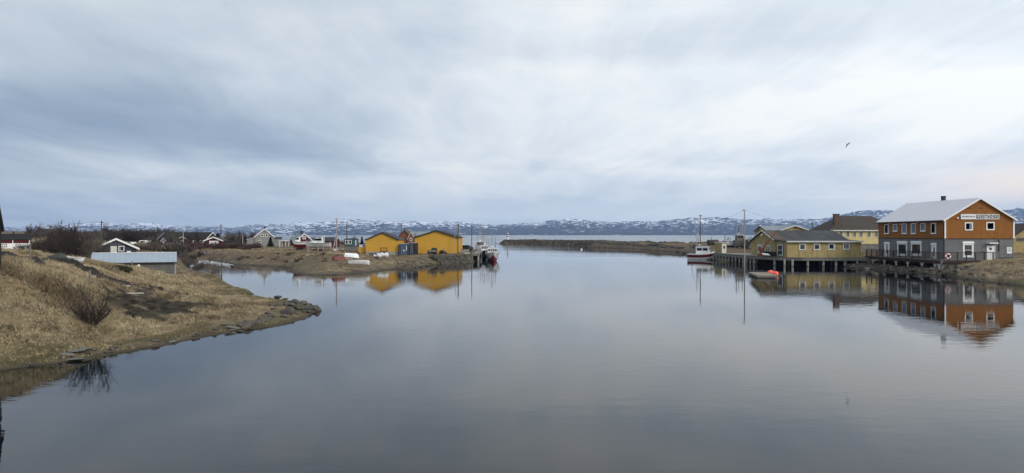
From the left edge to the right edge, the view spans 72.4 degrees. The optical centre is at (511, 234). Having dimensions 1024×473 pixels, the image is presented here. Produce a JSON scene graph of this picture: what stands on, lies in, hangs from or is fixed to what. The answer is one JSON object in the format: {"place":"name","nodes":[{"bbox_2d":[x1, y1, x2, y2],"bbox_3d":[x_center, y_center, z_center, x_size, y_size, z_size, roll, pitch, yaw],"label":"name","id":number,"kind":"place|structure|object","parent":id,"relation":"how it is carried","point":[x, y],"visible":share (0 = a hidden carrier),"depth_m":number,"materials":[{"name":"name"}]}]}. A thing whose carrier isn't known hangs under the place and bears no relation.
{"place":"outdoors","nodes":[
{"label":"outdoors","id":0,"kind":"place"},
{"bbox_2d":[3,233,209,268],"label":"field grass","id":1,"kind":"structure","parent":0,"point":[104,251],"depth_m":155.52,"materials":[{"name":"plant"}]},
{"bbox_2d":[318,237,340,246],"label":"red barn","id":2,"kind":"structure","parent":0,"point":[329,239],"depth_m":190.82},
{"bbox_2d":[0,235,1023,472],"bbox_3d":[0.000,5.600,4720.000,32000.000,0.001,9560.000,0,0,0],"label":"water","id":3,"kind":"structure","parent":0,"point":[539,359],"depth_m":27.22,"materials":[{"name":"grey liquid"}]},
{"bbox_2d":[190,260,231,266],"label":"rapids foam","id":4,"kind":"object","parent":3,"relation":"on","point":[206,261],"visible":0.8,"depth_m":136.60,"materials":[{"name":"white liquid"}]},
{"bbox_2d":[472,249,482,261],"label":"pier","id":5,"kind":"structure","parent":3,"relation":"in","point":[477,255],"depth_m":145.51,"materials":[{"name":"grey wood"}]},
{"bbox_2d":[475,225,483,248],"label":"fishing boat","id":6,"kind":"object","parent":3,"relation":"on","point":[478,246],"visible":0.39,"depth_m":194.67,"materials":[{"name":"white paint"}]},
{"bbox_2d":[479,233,488,257],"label":"fishing boat","id":7,"kind":"object","parent":3,"relation":"on","point":[484,247],"visible":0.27,"depth_m":167.36,"materials":[{"name":"white paint"}]},
{"bbox_2d":[484,235,499,260],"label":"fishing boat","id":8,"kind":"object","parent":3,"relation":"on","point":[491,254],"visible":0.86,"depth_m":149.02,"materials":[{"name":"white paint"}]},
{"bbox_2d":[687,231,714,259],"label":"fishing boat","id":9,"kind":"object","parent":3,"relation":"on","point":[703,253],"visible":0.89,"depth_m":155.49,"materials":[{"name":"white paint"}]},
{"bbox_2d":[743,209,745,265],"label":"power pole","id":10,"kind":"object","parent":3,"relation":"in","point":[744,210],"visible":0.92,"depth_m":123.91,"materials":[{"name":"wood"}]},
{"bbox_2d":[748,272,778,277],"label":"boat","id":11,"kind":"object","parent":3,"relation":"on","point":[762,275],"visible":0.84,"depth_m":91.69,"materials":[{"name":"grey wood"}]},
{"bbox_2d":[711,251,871,266],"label":"wharf","id":12,"kind":"structure","parent":3,"relation":"in","point":[773,259],"depth_m":127.59,"materials":[{"name":"brown wood"}]},
{"bbox_2d":[757,232,774,255],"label":"dock crane","id":13,"kind":"object","parent":12,"relation":"on","point":[760,250],"visible":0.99,"depth_m":129.95,"materials":[{"name":"orange paint"}]},
{"bbox_2d":[748,230,863,256],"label":"warehouse","id":14,"kind":"structure","parent":12,"relation":"on","point":[807,243],"depth_m":126.41,"materials":[{"name":"wood"}]},
{"bbox_2d":[777,244,782,255],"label":"door","id":15,"kind":"structure","parent":14,"relation":"in","point":[779,247],"depth_m":127.39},
{"bbox_2d":[799,244,805,249],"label":"window","id":16,"kind":"structure","parent":14,"relation":"in","point":[801,246],"depth_m":124.42,"materials":[{"name":"white glass"}]},
{"bbox_2d":[813,244,819,249],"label":"window","id":17,"kind":"structure","parent":14,"relation":"in","point":[815,246],"depth_m":124.48,"materials":[{"name":"white glass"}]},
{"bbox_2d":[828,243,834,249],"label":"window","id":18,"kind":"structure","parent":14,"relation":"in","point":[831,246],"depth_m":124.42,"materials":[{"name":"white glass"}]},
{"bbox_2d":[843,243,849,249],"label":"window","id":19,"kind":"structure","parent":14,"relation":"in","point":[846,246],"depth_m":124.48,"materials":[{"name":"white glass"}]},
{"bbox_2d":[0,231,1023,369],"bbox_3d":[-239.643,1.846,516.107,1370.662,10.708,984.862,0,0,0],"label":"ground","id":20,"kind":"structure","parent":0,"point":[309,264],"depth_m":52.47,"materials":[{"name":"plant"}]},
{"bbox_2d":[0,208,3,266],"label":"tarred house","id":21,"kind":"structure","parent":20,"relation":"on","point":[1,225],"depth_m":39.78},
{"bbox_2d":[1,232,31,248],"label":"red white house","id":22,"kind":"structure","parent":20,"relation":"on","point":[10,240],"depth_m":162.64,"materials":[{"name":"paint"}]},
{"bbox_2d":[24,224,35,233],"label":"bare bush","id":23,"kind":"object","parent":20,"relation":"on","point":[28,229],"visible":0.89,"depth_m":277.73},
{"bbox_2d":[22,239,44,249],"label":"bare bush","id":24,"kind":"object","parent":20,"relation":"on","point":[27,245],"visible":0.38,"depth_m":115.47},
{"bbox_2d":[37,231,58,253],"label":"bare willow","id":25,"kind":"object","parent":20,"relation":"on","point":[47,243],"visible":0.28,"depth_m":91.84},
{"bbox_2d":[35,228,62,236],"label":"bare bush","id":26,"kind":"object","parent":20,"relation":"on","point":[45,233],"visible":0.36,"depth_m":251.19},
{"bbox_2d":[42,225,56,252],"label":"bare willow","id":27,"kind":"object","parent":20,"relation":"on","point":[47,236],"visible":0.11,"depth_m":99.02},
{"bbox_2d":[34,232,68,254],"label":"bare willow","id":28,"kind":"object","parent":20,"relation":"on","point":[51,246],"visible":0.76,"depth_m":87.76,"materials":[{"name":"plant"}]},
{"bbox_2d":[46,220,64,252],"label":"bare willow","id":29,"kind":"object","parent":20,"relation":"on","point":[58,231],"visible":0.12,"depth_m":96.28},
{"bbox_2d":[47,253,67,259],"bbox_3d":[-34.766,1.827,53.493,1.401,0.859,1.030,0,0,0],"label":"tarp heap","id":30,"kind":"object","parent":20,"relation":"on","point":[59,255],"visible":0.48,"depth_m":53.24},
{"bbox_2d":[46,226,72,255],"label":"bare willow","id":31,"kind":"object","parent":20,"relation":"on","point":[60,241],"visible":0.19,"depth_m":90.99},
{"bbox_2d":[59,352,74,355],"bbox_3d":[-19.981,5.389,31.458,0.666,0.136,0.344,14,-1,-25],"label":"shore rock","id":32,"kind":"object","parent":20,"relation":"on","point":[68,354],"visible":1,"depth_m":31.39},
{"bbox_2d":[54,223,79,252],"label":"bare willow","id":33,"kind":"object","parent":20,"relation":"on","point":[66,235],"visible":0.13,"depth_m":93.44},
{"bbox_2d":[51,225,90,256],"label":"bare willow","id":34,"kind":"object","parent":20,"relation":"on","point":[73,245],"visible":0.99,"depth_m":86.10,"materials":[{"name":"plant"}]},
{"bbox_2d":[67,256,83,262],"bbox_3d":[-33.989,1.909,54.365,1.783,0.434,0.860,6,-5,10],"label":"dinghy","id":35,"kind":"object","parent":20,"relation":"on","point":[80,260],"visible":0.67,"depth_m":54.07,"materials":[{"name":"grey paint"}]},
{"bbox_2d":[55,222,97,255],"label":"bare willow","id":36,"kind":"object","parent":20,"relation":"on","point":[65,236],"visible":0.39,"depth_m":89.49,"materials":[{"name":"plant"}]},
{"bbox_2d":[67,348,86,352],"bbox_3d":[-19.859,5.326,31.948,0.802,0.199,0.578,-1,-5,-41],"label":"shore rock","id":37,"kind":"object","parent":20,"relation":"on","point":[79,350],"visible":1,"depth_m":31.85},
{"bbox_2d":[65,239,102,259],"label":"bare willow","id":38,"kind":"object","parent":20,"relation":"on","point":[85,250],"visible":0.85,"depth_m":86.75,"materials":[{"name":"plant"}]},
{"bbox_2d":[60,287,118,324],"bbox_3d":[-22.022,3.722,36.606,2.935,2.094,2.706,0,0,-35],"label":"bare bush","id":39,"kind":"object","parent":20,"relation":"on","point":[82,314],"visible":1,"depth_m":36.54,"materials":[{"name":"plant"}]},
{"bbox_2d":[82,237,108,256],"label":"bare willow","id":40,"kind":"object","parent":20,"relation":"on","point":[94,246],"visible":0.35,"depth_m":92.27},
{"bbox_2d":[96,230,119,240],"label":"bare bush","id":41,"kind":"object","parent":20,"relation":"on","point":[107,234],"visible":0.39,"depth_m":234.71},
{"bbox_2d":[102,233,124,240],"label":"bare bush","id":42,"kind":"object","parent":20,"relation":"on","point":[110,238],"visible":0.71,"depth_m":226.16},
{"bbox_2d":[99,237,139,252],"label":"cabin","id":43,"kind":"object","parent":20,"relation":"on","point":[116,245],"visible":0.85,"depth_m":106.39,"materials":[{"name":"grey wood"}]},
{"bbox_2d":[115,265,133,270],"bbox_3d":[-35.638,3.028,63.520,2.616,0.630,2.127,0,0,0],"label":"juniper","id":44,"kind":"object","parent":20,"relation":"on","point":[123,268],"visible":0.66,"depth_m":63.32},
{"bbox_2d":[116,228,135,240],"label":"bare bush","id":45,"kind":"object","parent":20,"relation":"on","point":[124,234],"visible":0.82,"depth_m":230.99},
{"bbox_2d":[111,229,141,241],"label":"bare bush","id":46,"kind":"object","parent":20,"relation":"on","point":[128,237],"visible":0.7,"depth_m":230.20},
{"bbox_2d":[117,226,142,241],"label":"bare bush","id":47,"kind":"object","parent":20,"relation":"on","point":[131,235],"visible":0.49,"depth_m":230.93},
{"bbox_2d":[126,303,140,317],"bbox_3d":[-22.201,4.441,41.061,0.838,1.304,1.025,0,0,-21],"label":"bare bush","id":48,"kind":"object","parent":20,"relation":"on","point":[132,311],"visible":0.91,"depth_m":40.94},
{"bbox_2d":[91,252,176,273],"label":"block shed","id":49,"kind":"structure","parent":20,"relation":"on","point":[166,262],"depth_m":80.23,"materials":[{"name":"metal"}]},
{"bbox_2d":[134,231,146,239],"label":"bare bush","id":50,"kind":"object","parent":20,"relation":"on","point":[142,235],"visible":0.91,"depth_m":226.89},
{"bbox_2d":[139,226,162,241],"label":"bare bush","id":51,"kind":"object","parent":20,"relation":"on","point":[151,235],"visible":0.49,"depth_m":229.39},
{"bbox_2d":[143,234,161,242],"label":"bare bush","id":52,"kind":"object","parent":20,"relation":"on","point":[153,238],"visible":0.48,"depth_m":223.19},
{"bbox_2d":[144,242,161,251],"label":"bare bush","id":53,"kind":"object","parent":20,"relation":"on","point":[156,248],"visible":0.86,"depth_m":132.16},
{"bbox_2d":[160,244,176,251],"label":"bare bush","id":54,"kind":"object","parent":20,"relation":"on","point":[167,248],"visible":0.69,"depth_m":134.19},
{"bbox_2d":[167,234,180,242],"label":"bare tree","id":55,"kind":"object","parent":20,"relation":"on","point":[174,238],"visible":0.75,"depth_m":197.63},
{"bbox_2d":[177,251,190,257],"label":"bare bush","id":56,"kind":"object","parent":20,"relation":"on","point":[186,254],"visible":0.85,"depth_m":130.31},
{"bbox_2d":[157,232,214,243],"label":"brown house","id":57,"kind":"structure","parent":20,"relation":"on","point":[207,235],"depth_m":214.43,"materials":[{"name":"white paint"}]},
{"bbox_2d":[182,233,190,242],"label":"bare tree","id":58,"kind":"object","parent":20,"relation":"on","point":[187,238],"visible":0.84,"depth_m":199.71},
{"bbox_2d":[182,259,194,266],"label":"bare bush","id":59,"kind":"object","parent":20,"relation":"on","point":[184,263],"visible":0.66,"depth_m":119.35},
{"bbox_2d":[192,228,203,242],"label":"bare tree","id":60,"kind":"object","parent":20,"relation":"on","point":[196,235],"visible":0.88,"depth_m":199.18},
{"bbox_2d":[203,237,235,245],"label":"garage","id":61,"kind":"structure","parent":20,"relation":"on","point":[216,239],"depth_m":176.56,"materials":[{"name":"white paint"}]},
{"bbox_2d":[241,325,249,329],"bbox_3d":[-15.725,5.490,41.261,0.475,0.286,0.498,0,0,10],"label":"boulder","id":62,"kind":"object","parent":20,"relation":"on","point":[246,327],"visible":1,"depth_m":41.08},
{"bbox_2d":[246,227,281,246],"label":"grey house","id":63,"kind":"structure","parent":20,"relation":"on","point":[263,236],"depth_m":200.85,"materials":[{"name":"wood"}]},
{"bbox_2d":[266,237,274,246],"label":"spruce","id":64,"kind":"object","parent":20,"relation":"on","point":[270,244],"visible":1,"depth_m":193.70,"materials":[{"name":"green plant"}]},
{"bbox_2d":[290,231,312,244],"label":"red house","id":65,"kind":"structure","parent":20,"relation":"on","point":[304,237],"depth_m":211.85,"materials":[{"name":"grey wood"}]},
{"bbox_2d":[179,247,431,271],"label":"shore grass","id":66,"kind":"structure","parent":20,"relation":"on","point":[306,254],"depth_m":135.03,"materials":[{"name":"plant"}]},
{"bbox_2d":[306,247,329,250],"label":"boat trailer","id":67,"kind":"object","parent":20,"relation":"on","point":[317,249],"visible":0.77,"depth_m":148.98,"materials":[{"name":"grey metal"}]},
{"bbox_2d":[305,235,331,247],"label":"motor boat","id":68,"kind":"object","parent":67,"relation":"on","point":[316,242],"visible":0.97,"depth_m":148.47,"materials":[{"name":"grey paint"}]},
{"bbox_2d":[334,218,338,251],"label":"power pole","id":69,"kind":"object","parent":20,"relation":"on","point":[336,233],"visible":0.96,"depth_m":142.90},
{"bbox_2d":[332,256,344,260],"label":"rowing boat","id":70,"kind":"object","parent":20,"relation":"on","point":[342,258],"visible":1,"depth_m":113.59,"materials":[{"name":"red paint"}]},
{"bbox_2d":[344,238,357,250],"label":"wagon","id":71,"kind":"object","parent":20,"relation":"on","point":[350,244],"visible":1,"depth_m":150.05,"materials":[{"name":"blue paint"}]},
{"bbox_2d":[344,253,358,257],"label":"rowing boat","id":72,"kind":"object","parent":20,"relation":"on","point":[353,255],"visible":0.98,"depth_m":118.58,"materials":[{"name":"grey paint"}]},
{"bbox_2d":[348,260,370,264],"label":"rowing boat","id":73,"kind":"object","parent":20,"relation":"on","point":[365,262],"visible":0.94,"depth_m":108.86,"materials":[{"name":"grey paint"}]},
{"bbox_2d":[358,247,365,252],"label":"bin store","id":74,"kind":"structure","parent":20,"relation":"on","point":[361,249],"depth_m":141.00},
{"bbox_2d":[374,252,388,256],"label":"white bag pile","id":75,"kind":"object","parent":20,"relation":"on","point":[381,254],"visible":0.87,"depth_m":128.79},
{"bbox_2d":[364,232,405,254],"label":"boat shed","id":76,"kind":"object","parent":20,"relation":"on","point":[387,242],"visible":0.79,"depth_m":139.99,"materials":[{"name":"wood"}]},
{"bbox_2d":[399,244,408,254],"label":"shipping container","id":77,"kind":"object","parent":20,"relation":"on","point":[403,249],"visible":0.84,"depth_m":139.20,"materials":[{"name":"blue metal"}]},
{"bbox_2d":[398,228,409,243],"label":"brick house","id":78,"kind":"structure","parent":20,"relation":"on","point":[404,234],"depth_m":186.00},
{"bbox_2d":[409,243,417,254],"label":"shipping container","id":79,"kind":"object","parent":20,"relation":"on","point":[413,248],"visible":1,"depth_m":140.20,"materials":[{"name":"blue metal"}]},
{"bbox_2d":[407,231,430,243],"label":"brick house","id":80,"kind":"structure","parent":20,"relation":"on","point":[412,234],"depth_m":184.71,"materials":[{"name":"grey metal"}]},
{"bbox_2d":[413,230,461,253],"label":"boat shed","id":81,"kind":"object","parent":20,"relation":"on","point":[439,240],"visible":0.75,"depth_m":147.00,"materials":[{"name":"wood"}]},
{"bbox_2d":[428,249,478,263],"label":"quay wall","id":82,"kind":"structure","parent":20,"relation":"on","point":[452,258],"depth_m":137.90,"materials":[{"name":"stone"}]},
{"bbox_2d":[462,245,473,250],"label":"parked car","id":83,"kind":"object","parent":20,"relation":"on","point":[466,247],"visible":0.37,"depth_m":165.10,"materials":[{"name":"black metal"}]},
{"bbox_2d":[498,239,726,248],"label":"rock armour","id":84,"kind":"object","parent":20,"relation":"on","point":[654,243],"visible":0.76,"depth_m":317.81,"materials":[{"name":"stone"}]},
{"bbox_2d":[707,237,718,246],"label":"oil tank","id":85,"kind":"object","parent":20,"relation":"on","point":[710,242],"visible":0.74,"depth_m":184.42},
{"bbox_2d":[714,242,726,252],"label":"hut","id":86,"kind":"object","parent":20,"relation":"on","point":[720,247],"visible":0.96,"depth_m":155.74,"materials":[{"name":"white paint"}]},
{"bbox_2d":[754,225,809,234],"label":"storehouse","id":87,"kind":"structure","parent":20,"relation":"on","point":[789,227],"depth_m":160.26,"materials":[{"name":"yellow metal"}]},
{"bbox_2d":[810,214,878,251],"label":"cannery","id":88,"kind":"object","parent":20,"relation":"on","point":[862,228],"visible":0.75,"depth_m":144.53,"materials":[{"name":"yellow painted timber"},{"name":"brown roofing slate"},{"name":"brick"}]},
{"bbox_2d":[865,249,995,267],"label":"terrace","id":89,"kind":"structure","parent":20,"relation":"on","point":[913,256],"depth_m":106.64,"materials":[{"name":"brown wood"}]},
{"bbox_2d":[875,196,1017,264],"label":"guesthouse","id":90,"kind":"structure","parent":20,"relation":"on","point":[936,226],"depth_m":105.75,"materials":[{"name":"orange paint"}]},
{"bbox_2d":[884,224,888,233],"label":"window","id":91,"kind":"structure","parent":90,"relation":"in","point":[887,225],"depth_m":120.95,"materials":[{"name":"white paint"}]},
{"bbox_2d":[883,242,889,256],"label":"door","id":92,"kind":"structure","parent":90,"relation":"in","point":[886,244],"depth_m":121.22,"materials":[{"name":"white paint"}]},
{"bbox_2d":[892,224,897,231],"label":"window","id":93,"kind":"structure","parent":90,"relation":"in","point":[895,226],"depth_m":118.44,"materials":[{"name":"glass"}]},
{"bbox_2d":[896,241,907,255],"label":"window","id":94,"kind":"structure","parent":90,"relation":"in","point":[901,245],"depth_m":116.32,"materials":[{"name":"white paint"}]},
{"bbox_2d":[902,223,906,233],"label":"window","id":95,"kind":"structure","parent":90,"relation":"in","point":[904,231],"depth_m":115.64,"materials":[{"name":"glass"}]},
{"bbox_2d":[911,223,915,233],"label":"window","id":96,"kind":"structure","parent":90,"relation":"in","point":[913,226],"depth_m":113.12,"materials":[{"name":"glass"}]},
{"bbox_2d":[910,241,921,250],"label":"window","id":97,"kind":"structure","parent":90,"relation":"in","point":[915,245],"depth_m":112.30,"materials":[{"name":"white paint"}]},
{"bbox_2d":[920,223,925,231],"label":"window","id":98,"kind":"structure","parent":90,"relation":"in","point":[923,224],"depth_m":110.37,"materials":[{"name":"glass"}]},
{"bbox_2d":[931,223,935,233],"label":"window","id":99,"kind":"structure","parent":90,"relation":"in","point":[931,223],"depth_m":107.50,"materials":[{"name":"white paint"}]},
{"bbox_2d":[930,243,936,257],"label":"door","id":100,"kind":"structure","parent":90,"relation":"in","point":[933,245],"depth_m":107.73,"materials":[{"name":"white paint"}]},
{"bbox_2d":[962,241,973,256],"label":"window","id":101,"kind":"structure","parent":90,"relation":"in","point":[968,246],"depth_m":104.93,"materials":[{"name":"white paint"}]},
{"bbox_2d":[965,222,972,229],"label":"window","id":102,"kind":"structure","parent":90,"relation":"in","point":[970,227],"depth_m":104.98,"materials":[{"name":"white paint"}]},
{"bbox_2d":[961,214,998,218],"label":"name sign","id":103,"kind":"object","parent":90,"relation":"attached to","point":[979,216],"visible":1,"depth_m":104.87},
{"bbox_2d":[986,222,994,229],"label":"window","id":104,"kind":"structure","parent":90,"relation":"in","point":[993,224],"depth_m":104.93,"materials":[{"name":"white paint"}]},
{"bbox_2d":[987,246,994,259],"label":"door","id":105,"kind":"structure","parent":90,"relation":"in","point":[989,248],"depth_m":104.98,"materials":[{"name":"white paint"}]},
{"bbox_2d":[999,244,1011,258],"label":"wall","id":106,"kind":"structure","parent":90,"relation":"in","point":[1003,254],"depth_m":104.95,"materials":[{"name":"grey paint"}]},
{"bbox_2d":[1007,247,1011,253],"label":"poster","id":107,"kind":"object","parent":90,"relation":"attached to","point":[1009,250],"visible":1,"depth_m":104.91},
{"bbox_2d":[933,263,960,267],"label":"concrete block","id":108,"kind":"structure","parent":20,"relation":"on","point":[948,264],"depth_m":102.45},
{"bbox_2d":[958,258,1023,281],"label":"shore turf","id":109,"kind":"structure","parent":20,"relation":"on","point":[1008,261],"depth_m":94.77,"materials":[{"name":"brown plant"}]},
{"bbox_2d":[1014,223,1023,252],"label":"outbuilding","id":110,"kind":"structure","parent":20,"relation":"on","point":[1019,239],"depth_m":132.00,"materials":[{"name":"yellow wood"}]},
{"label":"boat cradle","id":111,"kind":"object","parent":20,"relation":"on","visible":0},
{"bbox_2d":[732,222,750,246],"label":"wooden hulk","id":112,"kind":"object","parent":111,"relation":"on","point":[738,241],"visible":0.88,"depth_m":165.43,"materials":[{"name":"grey paint"}]},
{"bbox_2d":[0,0,1023,227],"label":"sky","id":113,"kind":"structure","parent":0,"point":[205,113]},
{"bbox_2d":[4,208,1023,234],"bbox_3d":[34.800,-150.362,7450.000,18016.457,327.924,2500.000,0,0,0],"label":"hills","id":114,"kind":"structure","parent":0,"point":[710,226],"depth_m":7131.00,"materials":[{"name":"stone"}]},
{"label":"boat cradle","id":115,"kind":"object","parent":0,"visible":0},
{"bbox_2d":[724,237,733,246],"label":"motor boat","id":116,"kind":"object","parent":115,"relation":"on","point":[730,243],"visible":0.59,"depth_m":167.60,"materials":[{"name":"grey"}]},
{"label":"boat trailer","id":117,"kind":"object","parent":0,"visible":0},
{"bbox_2d":[292,237,305,247],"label":"motor boat","id":118,"kind":"object","parent":117,"relation":"on","point":[297,242],"visible":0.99,"depth_m":150.55,"materials":[{"name":"white paint"}]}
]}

